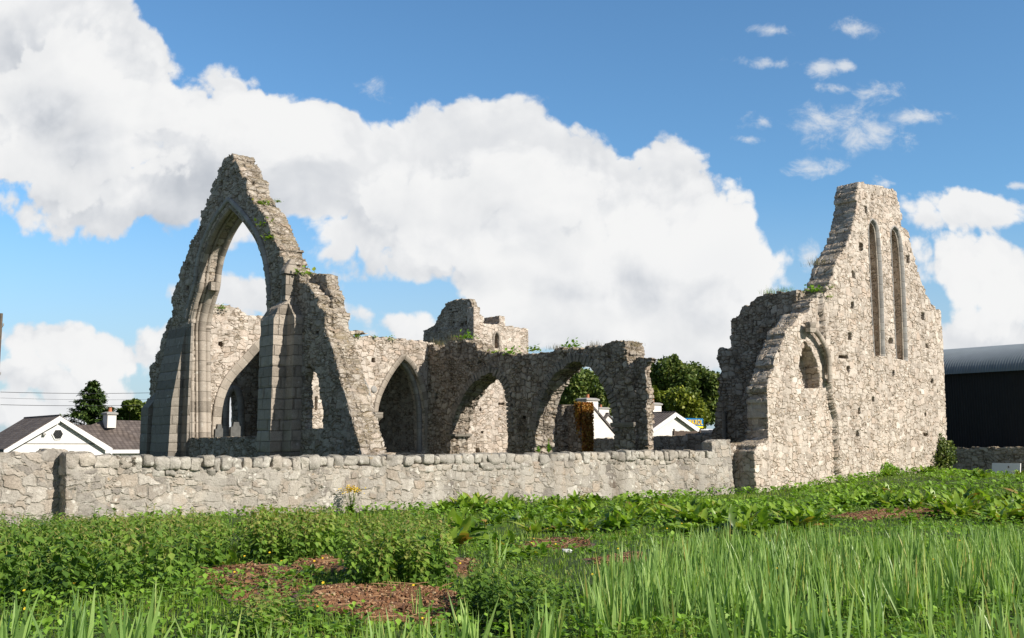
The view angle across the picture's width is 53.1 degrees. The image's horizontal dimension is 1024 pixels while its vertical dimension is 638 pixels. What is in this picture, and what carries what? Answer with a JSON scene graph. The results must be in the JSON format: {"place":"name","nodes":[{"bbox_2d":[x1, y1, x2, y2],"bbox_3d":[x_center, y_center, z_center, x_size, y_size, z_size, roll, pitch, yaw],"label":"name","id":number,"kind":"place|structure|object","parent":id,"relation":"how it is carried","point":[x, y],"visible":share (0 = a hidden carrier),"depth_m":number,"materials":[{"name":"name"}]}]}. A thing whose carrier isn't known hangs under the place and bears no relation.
{"place":"outdoors","nodes":[
{"label":"outdoors","id":0,"kind":"place"},
{"bbox_2d":[423,298,528,385],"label":"church tower","id":1,"kind":"structure","parent":0,"point":[455,317],"depth_m":71.29,"materials":[{"name":"stone"}]},
{"bbox_2d":[0,473,1023,637],"bbox_3d":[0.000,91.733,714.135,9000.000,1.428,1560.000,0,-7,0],"label":"ground","id":2,"kind":"structure","parent":0,"point":[544,562],"depth_m":14.68,"materials":[{"name":"soil"}]},
{"bbox_2d":[0,587,47,637],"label":"iris clump","id":3,"kind":"object","parent":2,"relation":"on","point":[22,632],"visible":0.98,"depth_m":8.69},
{"bbox_2d":[0,448,67,527],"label":"field wall","id":4,"kind":"structure","parent":2,"relation":"on","point":[29,482],"depth_m":24.28,"materials":[{"name":"stone"}]},
{"bbox_2d":[27,586,96,637],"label":"iris clump","id":5,"kind":"object","parent":2,"relation":"on","point":[82,627],"visible":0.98,"depth_m":8.53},
{"bbox_2d":[0,407,140,455],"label":"bungalow","id":6,"kind":"object","parent":2,"relation":"on","point":[109,433],"visible":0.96,"depth_m":66.75,"materials":[{"name":"paint"}]},
{"bbox_2d":[52,429,63,439],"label":"window","id":7,"kind":"structure","parent":6,"relation":"in","point":[57,434],"depth_m":65.46,"materials":[{"name":"glass"}]},
{"bbox_2d":[59,379,122,424],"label":"conifer tree","id":8,"kind":"object","parent":2,"relation":"on","point":[87,413],"visible":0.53,"depth_m":97.01,"materials":[{"name":"green plant"}]},
{"bbox_2d":[0,503,239,611],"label":"nettle bed","id":9,"kind":"object","parent":2,"relation":"on","point":[25,554],"visible":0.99,"depth_m":13.31,"materials":[{"name":"green plant"}]},
{"bbox_2d":[72,584,176,637],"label":"iris clump","id":10,"kind":"object","parent":2,"relation":"on","point":[149,628],"visible":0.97,"depth_m":8.77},
{"bbox_2d":[116,398,145,420],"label":"broadleaf tree","id":11,"kind":"object","parent":2,"relation":"on","point":[132,412],"visible":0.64,"depth_m":98.28,"materials":[{"name":"green plant"}]},
{"bbox_2d":[175,610,241,637],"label":"iris clump","id":12,"kind":"object","parent":2,"relation":"on","point":[225,633],"visible":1,"depth_m":8.64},
{"bbox_2d":[213,424,222,436],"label":"gravestone","id":13,"kind":"object","parent":2,"relation":"on","point":[218,430],"visible":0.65,"depth_m":43.39,"materials":[{"name":"stone"}]},
{"bbox_2d":[199,549,250,566],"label":"dock plant","id":14,"kind":"object","parent":2,"relation":"on","point":[230,557],"visible":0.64,"depth_m":15.77,"materials":[{"name":"green plant"}]},
{"bbox_2d":[229,422,240,436],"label":"gravestone","id":15,"kind":"object","parent":2,"relation":"on","point":[235,430],"visible":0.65,"depth_m":44.74,"materials":[{"name":"stone"}]},
{"bbox_2d":[221,352,258,436],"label":"nave wall","id":16,"kind":"structure","parent":2,"relation":"on","point":[242,391],"depth_m":56.12,"materials":[{"name":"grey stone"}]},
{"bbox_2d":[139,153,386,457],"bbox_3d":[-10.296,0.207,38.714,1.780,13.747,17.710,6,-9,-41],"label":"window wall","id":17,"kind":"structure","parent":2,"relation":"on","point":[305,331],"depth_m":36.94,"materials":[{"name":"stone"}]},
{"bbox_2d":[241,618,290,637],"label":"iris clump","id":18,"kind":"object","parent":2,"relation":"on","point":[268,633],"visible":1,"depth_m":9.02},
{"bbox_2d":[224,581,327,637],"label":"nettle clump","id":19,"kind":"object","parent":2,"relation":"on","point":[259,613],"visible":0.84,"depth_m":10.36,"materials":[{"name":"green plant"}]},
{"bbox_2d":[236,503,350,563],"bbox_3d":[-3.819,3.720,17.985,1.906,1.028,4.421,1,-7,-10],"label":"nettle clump","id":20,"kind":"object","parent":2,"relation":"on","point":[275,535],"visible":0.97,"depth_m":16.72,"materials":[{"name":"green plant"}]},
{"bbox_2d":[273,569,316,578],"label":"dock plant","id":21,"kind":"object","parent":2,"relation":"on","point":[287,573],"visible":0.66,"depth_m":14.16,"materials":[{"name":"green plant"}]},
{"bbox_2d":[301,563,327,575],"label":"dock plant","id":22,"kind":"object","parent":2,"relation":"on","point":[312,567],"visible":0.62,"depth_m":14.44,"materials":[{"name":"green plant"}]},
{"bbox_2d":[210,304,434,455],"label":"transept wall","id":23,"kind":"structure","parent":2,"relation":"on","point":[235,334],"depth_m":52.40,"materials":[{"name":"stone"}]},
{"bbox_2d":[314,620,355,633],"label":"dock plant","id":24,"kind":"object","parent":2,"relation":"on","point":[334,623],"visible":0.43,"depth_m":10.29,"materials":[{"name":"green plant"}]},
{"bbox_2d":[336,484,365,515],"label":"ragwort","id":25,"kind":"object","parent":2,"relation":"on","point":[350,489],"visible":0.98,"depth_m":28.84,"materials":[{"name":"yellow plant"}]},
{"bbox_2d":[361,610,417,637],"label":"iris clump","id":26,"kind":"object","parent":2,"relation":"on","point":[381,634],"visible":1,"depth_m":8.69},
{"bbox_2d":[378,366,413,452],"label":"cross wall","id":27,"kind":"structure","parent":2,"relation":"on","point":[396,421],"depth_m":57.15,"materials":[{"name":"stone"}]},
{"bbox_2d":[338,507,454,550],"bbox_3d":[-2.190,3.940,19.282,2.273,0.763,4.052,0,-7,0],"label":"nettle clump","id":28,"kind":"object","parent":2,"relation":"on","point":[369,526],"visible":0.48,"depth_m":19.37,"materials":[{"name":"green plant"}]},
{"bbox_2d":[58,439,734,523],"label":"field wall","id":29,"kind":"structure","parent":2,"relation":"on","point":[130,484],"depth_m":29.79,"materials":[{"name":"stone"}]},
{"bbox_2d":[341,517,458,589],"bbox_3d":[-1.621,3.235,14.131,1.727,0.948,2.224,3,-8,-23],"label":"nettle clump","id":30,"kind":"object","parent":2,"relation":"on","point":[408,554],"visible":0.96,"depth_m":13.67,"materials":[{"name":"green plant"}]},
{"bbox_2d":[384,607,441,637],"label":"iris clump","id":31,"kind":"object","parent":2,"relation":"on","point":[424,630],"visible":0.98,"depth_m":8.93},
{"bbox_2d":[412,586,432,615],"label":"iris clump","id":32,"kind":"object","parent":2,"relation":"on","point":[420,605],"visible":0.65,"depth_m":11.09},
{"bbox_2d":[424,526,483,548],"bbox_3d":[-1.108,3.939,18.415,1.288,0.414,1.069,-3,-8,24],"label":"dock plant","id":33,"kind":"object","parent":2,"relation":"on","point":[462,537],"visible":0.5,"depth_m":18.24,"materials":[{"name":"green plant"}]},
{"bbox_2d":[441,491,468,509],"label":"dock plant","id":34,"kind":"object","parent":2,"relation":"on","point":[462,497],"visible":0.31,"depth_m":30.62,"materials":[{"name":"green plant"}]},
{"bbox_2d":[428,590,498,637],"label":"iris clump","id":35,"kind":"object","parent":2,"relation":"on","point":[468,630],"visible":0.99,"depth_m":8.99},
{"bbox_2d":[452,498,485,512],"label":"dock plant","id":36,"kind":"object","parent":2,"relation":"on","point":[467,505],"visible":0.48,"depth_m":29.11,"materials":[{"name":"green plant"}]},
{"bbox_2d":[436,506,502,539],"bbox_3d":[-0.795,4.101,20.726,1.298,0.692,1.314,4,-8,-29],"label":"dock plant","id":37,"kind":"object","parent":2,"relation":"on","point":[468,523],"visible":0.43,"depth_m":20.62,"materials":[{"name":"green plant"}]},
{"bbox_2d":[467,495,489,509],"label":"dock plant","id":38,"kind":"object","parent":2,"relation":"on","point":[475,498],"visible":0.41,"depth_m":29.41,"materials":[{"name":"green plant"}]},
{"bbox_2d":[15,466,944,527],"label":"wall foot weeds","id":39,"kind":"object","parent":2,"relation":"on","point":[554,496],"depth_m":33.88,"materials":[{"name":"green plant"}]},
{"bbox_2d":[467,382,507,453],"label":"nave fragment","id":40,"kind":"object","parent":2,"relation":"on","point":[488,428],"visible":0.45,"depth_m":58.50,"materials":[{"name":"stone"}]},
{"bbox_2d":[471,512,508,524],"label":"dock plant","id":41,"kind":"object","parent":2,"relation":"on","point":[497,519],"visible":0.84,"depth_m":24.30,"materials":[{"name":"green plant"}]},
{"bbox_2d":[482,496,509,511],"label":"dock plant","id":42,"kind":"object","parent":2,"relation":"on","point":[491,503],"visible":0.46,"depth_m":29.08,"materials":[{"name":"green plant"}]},
{"bbox_2d":[484,531,509,567],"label":"iris clump","id":43,"kind":"object","parent":2,"relation":"on","point":[492,552],"visible":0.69,"depth_m":16.08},
{"bbox_2d":[479,530,523,546],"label":"dock plant","id":44,"kind":"object","parent":2,"relation":"on","point":[510,535],"visible":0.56,"depth_m":19.50,"materials":[{"name":"green plant"}]},
{"bbox_2d":[447,554,574,636],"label":"nettle clump","id":45,"kind":"object","parent":2,"relation":"on","point":[477,584],"visible":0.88,"depth_m":11.00,"materials":[{"name":"green plant"}]},
{"bbox_2d":[0,466,1023,637],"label":"ground cover","id":46,"kind":"object","parent":2,"relation":"on","point":[398,620],"visible":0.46,"depth_m":12.06,"materials":[{"name":"green plant"}]},
{"bbox_2d":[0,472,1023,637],"bbox_3d":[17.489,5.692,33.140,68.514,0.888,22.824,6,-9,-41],"label":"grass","id":47,"kind":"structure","parent":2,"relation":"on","point":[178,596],"depth_m":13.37,"materials":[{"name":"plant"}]},
{"bbox_2d":[495,547,537,560],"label":"dock plant","id":48,"kind":"object","parent":2,"relation":"on","point":[509,549],"visible":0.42,"depth_m":16.73,"materials":[{"name":"green plant"}]},
{"bbox_2d":[498,501,534,512],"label":"dock plant","id":49,"kind":"object","parent":2,"relation":"on","point":[514,506],"visible":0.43,"depth_m":27.90,"materials":[{"name":"green plant"}]},
{"bbox_2d":[507,510,538,522],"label":"dock plant","id":50,"kind":"object","parent":2,"relation":"on","point":[527,515],"visible":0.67,"depth_m":25.56,"materials":[{"name":"green plant"}]},
{"bbox_2d":[509,520,554,535],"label":"dock plant","id":51,"kind":"object","parent":2,"relation":"on","point":[536,527],"visible":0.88,"depth_m":21.76,"materials":[{"name":"green plant"}]},
{"bbox_2d":[499,591,566,637],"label":"iris clump","id":52,"kind":"object","parent":2,"relation":"on","point":[540,630],"visible":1,"depth_m":9.04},
{"bbox_2d":[520,543,552,555],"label":"dock plant","id":53,"kind":"object","parent":2,"relation":"on","point":[528,548],"visible":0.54,"depth_m":17.20,"materials":[{"name":"green plant"}]},
{"bbox_2d":[427,339,656,457],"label":"arcade wall","id":54,"kind":"structure","parent":2,"relation":"on","point":[463,374],"depth_m":48.84,"materials":[{"name":"stone"}]},
{"bbox_2d":[541,515,577,532],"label":"dock plant","id":55,"kind":"object","parent":2,"relation":"on","point":[556,523],"visible":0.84,"depth_m":22.85,"materials":[{"name":"green plant"}]},
{"bbox_2d":[194,506,946,623],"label":"soil clods","id":56,"kind":"object","parent":2,"relation":"on","point":[335,591],"visible":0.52,"depth_m":12.87,"materials":[{"name":"soil"}]},
{"bbox_2d":[554,405,590,452],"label":"wall stub","id":57,"kind":"object","parent":2,"relation":"on","point":[566,436],"depth_m":60.54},
{"bbox_2d":[573,401,594,451],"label":"creeper","id":58,"kind":"object","parent":57,"relation":"attached to","point":[587,427],"visible":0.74,"depth_m":59.73,"materials":[{"name":"brown plant"}]},
{"bbox_2d":[567,490,586,503],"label":"dock plant","id":59,"kind":"object","parent":2,"relation":"on","point":[574,497],"visible":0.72,"depth_m":33.20,"materials":[{"name":"green plant"}]},
{"bbox_2d":[552,394,614,441],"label":"cottage","id":60,"kind":"structure","parent":2,"relation":"on","point":[602,427],"depth_m":78.87,"materials":[{"name":"paint"}]},
{"bbox_2d":[563,501,603,520],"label":"dock plant","id":61,"kind":"object","parent":2,"relation":"on","point":[589,510],"visible":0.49,"depth_m":26.39,"materials":[{"name":"green plant"}]},
{"bbox_2d":[563,516,605,533],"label":"dock plant","id":62,"kind":"object","parent":2,"relation":"on","point":[586,524],"visible":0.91,"depth_m":22.41,"materials":[{"name":"green plant"}]},
{"bbox_2d":[558,367,611,415],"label":"broadleaf tree","id":63,"kind":"object","parent":2,"relation":"on","point":[582,383],"visible":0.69,"depth_m":114.86,"materials":[{"name":"green plant"}]},
{"bbox_2d":[580,492,605,502],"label":"dock plant","id":64,"kind":"object","parent":2,"relation":"on","point":[594,497],"visible":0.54,"depth_m":33.15,"materials":[{"name":"green plant"}]},
{"bbox_2d":[598,405,612,423],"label":"cottage","id":65,"kind":"structure","parent":2,"relation":"on","point":[605,414],"depth_m":111.64,"materials":[{"name":"paint"}]},
{"bbox_2d":[583,507,640,530],"bbox_3d":[2.309,4.527,23.269,1.373,0.520,1.188,-2,-7,15],"label":"dock plant","id":66,"kind":"object","parent":2,"relation":"on","point":[616,518],"visible":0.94,"depth_m":23.03,"materials":[{"name":"green plant"}]},
{"bbox_2d":[606,495,635,512],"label":"dock plant","id":67,"kind":"object","parent":2,"relation":"on","point":[616,505],"visible":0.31,"depth_m":28.87,"materials":[{"name":"green plant"}]},
{"bbox_2d":[552,432,711,451],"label":"boundary wall","id":68,"kind":"structure","parent":2,"relation":"on","point":[692,441],"depth_m":59.59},
{"bbox_2d":[622,505,654,524],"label":"dock plant","id":69,"kind":"object","parent":2,"relation":"on","point":[628,514],"visible":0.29,"depth_m":24.95,"materials":[{"name":"green plant"}]},
{"bbox_2d":[626,504,654,520],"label":"dock plant","id":70,"kind":"object","parent":2,"relation":"on","point":[640,511],"visible":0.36,"depth_m":26.58,"materials":[{"name":"green plant"}]},
{"bbox_2d":[613,399,699,435],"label":"gabled house","id":71,"kind":"structure","parent":2,"relation":"on","point":[666,423],"depth_m":83.67,"materials":[{"name":"paint"}]},
{"bbox_2d":[646,501,681,519],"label":"dock plant","id":72,"kind":"object","parent":2,"relation":"on","point":[663,509],"visible":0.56,"depth_m":26.00,"materials":[{"name":"green plant"}]},
{"bbox_2d":[652,385,711,428],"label":"golden conifer","id":73,"kind":"object","parent":2,"relation":"on","point":[683,401],"visible":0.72,"depth_m":105.87,"materials":[{"name":"green plant"}]},
{"bbox_2d":[649,353,719,425],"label":"broadleaf tree","id":74,"kind":"object","parent":2,"relation":"on","point":[673,370],"visible":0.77,"depth_m":122.05,"materials":[{"name":"green plant"}]},
{"bbox_2d":[657,502,717,520],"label":"dock plant","id":75,"kind":"object","parent":2,"relation":"on","point":[676,509],"visible":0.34,"depth_m":24.59,"materials":[{"name":"green plant"}]},
{"bbox_2d":[671,501,706,523],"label":"dock plant","id":76,"kind":"object","parent":2,"relation":"on","point":[694,517],"visible":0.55,"depth_m":24.18,"materials":[{"name":"green plant"}]},
{"bbox_2d":[663,522,719,534],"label":"dock plant","id":77,"kind":"object","parent":2,"relation":"on","point":[689,526],"visible":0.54,"depth_m":22.32,"materials":[{"name":"green plant"}]},
{"bbox_2d":[685,418,702,427],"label":"station sign","id":78,"kind":"object","parent":2,"relation":"on","point":[697,422],"visible":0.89,"depth_m":95.94,"materials":[{"name":"metal"}]},
{"bbox_2d":[685,497,718,512],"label":"dock plant","id":79,"kind":"object","parent":2,"relation":"on","point":[697,502],"visible":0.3,"depth_m":29.10,"materials":[{"name":"green plant"}]},
{"bbox_2d":[690,508,726,523],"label":"dock plant","id":80,"kind":"object","parent":2,"relation":"on","point":[704,515],"visible":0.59,"depth_m":23.95,"materials":[{"name":"green plant"}]},
{"bbox_2d":[692,522,729,531],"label":"dock plant","id":81,"kind":"object","parent":2,"relation":"on","point":[713,525],"visible":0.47,"depth_m":22.73,"materials":[{"name":"green plant"}]},
{"bbox_2d":[730,441,741,489],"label":"gateway blocking","id":82,"kind":"object","parent":2,"relation":"on","point":[733,446],"visible":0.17,"depth_m":42.52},
{"bbox_2d":[718,505,786,534],"bbox_3d":[5.110,4.385,22.469,1.412,0.667,1.632,-6,-9,39],"label":"dock plant","id":83,"kind":"object","parent":2,"relation":"on","point":[762,514],"visible":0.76,"depth_m":22.40,"materials":[{"name":"green plant"}]},
{"bbox_2d":[711,290,806,442],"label":"return wall","id":84,"kind":"structure","parent":2,"relation":"on","point":[755,321],"depth_m":48.70,"materials":[{"name":"stone"}]},
{"bbox_2d":[768,505,806,526],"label":"dock plant","id":85,"kind":"object","parent":2,"relation":"on","point":[791,513],"visible":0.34,"depth_m":23.37,"materials":[{"name":"green plant"}]},
{"bbox_2d":[776,514,814,526],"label":"dock plant","id":86,"kind":"object","parent":2,"relation":"on","point":[796,521],"visible":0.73,"depth_m":22.99,"materials":[{"name":"green plant"}]},
{"bbox_2d":[570,517,1023,637],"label":"iris bed","id":87,"kind":"object","parent":2,"relation":"on","point":[765,576],"visible":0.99,"depth_m":12.01,"materials":[{"name":"plant"}]},
{"bbox_2d":[774,500,820,515],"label":"dock plant","id":88,"kind":"object","parent":2,"relation":"on","point":[786,504],"visible":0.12,"depth_m":25.47,"materials":[{"name":"green plant"}]},
{"bbox_2d":[782,505,832,530],"bbox_3d":[6.574,4.492,23.262,1.237,0.571,1.222,-4,-8,31],"label":"dock plant","id":89,"kind":"object","parent":2,"relation":"on","point":[808,513],"visible":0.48,"depth_m":23.26,"materials":[{"name":"green plant"}]},
{"bbox_2d":[819,501,853,512],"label":"dock plant","id":90,"kind":"object","parent":2,"relation":"on","point":[845,506],"visible":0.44,"depth_m":28.65,"materials":[{"name":"green plant"}]},
{"bbox_2d":[826,493,851,504],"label":"dock plant","id":91,"kind":"object","parent":2,"relation":"on","point":[838,500],"visible":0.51,"depth_m":32.98,"materials":[{"name":"green plant"}]},
{"bbox_2d":[734,182,947,492],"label":"lancet gable","id":92,"kind":"structure","parent":2,"relation":"on","point":[847,379],"depth_m":47.92,"materials":[{"name":"grey stone"}]},
{"bbox_2d":[844,493,875,505],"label":"dock plant","id":93,"kind":"object","parent":2,"relation":"on","point":[865,497],"visible":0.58,"depth_m":32.86,"materials":[{"name":"green plant"}]},
{"bbox_2d":[875,490,926,507],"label":"dock plant","id":94,"kind":"object","parent":2,"relation":"on","point":[889,498],"visible":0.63,"depth_m":31.91,"materials":[{"name":"green plant"}]},
{"bbox_2d":[896,497,927,509],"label":"dock plant","id":95,"kind":"object","parent":2,"relation":"on","point":[913,504],"visible":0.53,"depth_m":29.81,"materials":[{"name":"green plant"}]},
{"bbox_2d":[900,493,937,505],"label":"dock plant","id":96,"kind":"object","parent":2,"relation":"on","point":[925,499],"visible":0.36,"depth_m":31.41,"materials":[{"name":"green plant"}]},
{"bbox_2d":[930,433,957,473],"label":"shrub","id":97,"kind":"object","parent":2,"relation":"on","point":[945,453],"visible":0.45,"depth_m":51.70,"materials":[{"name":"green plant"}]},
{"bbox_2d":[919,492,969,516],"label":"dock plant","id":98,"kind":"object","parent":2,"relation":"on","point":[949,503],"visible":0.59,"depth_m":27.36,"materials":[{"name":"green plant"}]},
{"bbox_2d":[939,503,976,518],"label":"dock plant","id":99,"kind":"object","parent":2,"relation":"on","point":[953,511],"visible":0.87,"depth_m":26.64,"materials":[{"name":"green plant"}]},
{"bbox_2d":[950,487,1000,504],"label":"dock plant","id":100,"kind":"object","parent":2,"relation":"on","point":[967,493],"visible":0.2,"depth_m":30.11,"materials":[{"name":"green plant"}]},
{"bbox_2d":[960,493,990,513],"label":"dock plant","id":101,"kind":"object","parent":2,"relation":"on","point":[967,501],"visible":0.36,"depth_m":27.94,"materials":[{"name":"green plant"}]},
{"bbox_2d":[961,468,993,477],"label":"dock plant","id":102,"kind":"object","parent":2,"relation":"on","point":[979,473],"visible":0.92,"depth_m":42.70,"materials":[{"name":"green plant"}]},
{"bbox_2d":[949,446,1023,472],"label":"yard wall","id":103,"kind":"structure","parent":2,"relation":"on","point":[976,457],"depth_m":55.92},
{"bbox_2d":[969,505,1023,523],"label":"dock plant","id":104,"kind":"object","parent":2,"relation":"on","point":[993,511],"visible":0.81,"depth_m":25.11,"materials":[{"name":"green plant"}]},
{"bbox_2d":[983,497,1023,512],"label":"dock plant","id":105,"kind":"object","parent":2,"relation":"on","point":[998,503],"visible":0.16,"depth_m":27.09,"materials":[{"name":"green plant"}]},
{"bbox_2d":[992,463,1020,474],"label":"white slab","id":106,"kind":"structure","parent":2,"relation":"on","point":[996,467],"depth_m":53.56,"materials":[{"name":"paint"}]},
{"bbox_2d":[1003,502,1023,521],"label":"dock plant","id":107,"kind":"object","parent":2,"relation":"on","point":[1020,514],"visible":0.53,"depth_m":25.29,"materials":[{"name":"green plant"}]},
{"bbox_2d":[0,0,1023,431],"label":"sky","id":108,"kind":"structure","parent":0,"point":[602,171],"materials":[{"name":"blue"}]},
{"bbox_2d":[943,344,1023,447],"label":"barn","id":109,"kind":"structure","parent":0,"point":[984,394],"depth_m":58.17,"materials":[{"name":"grey metal"}]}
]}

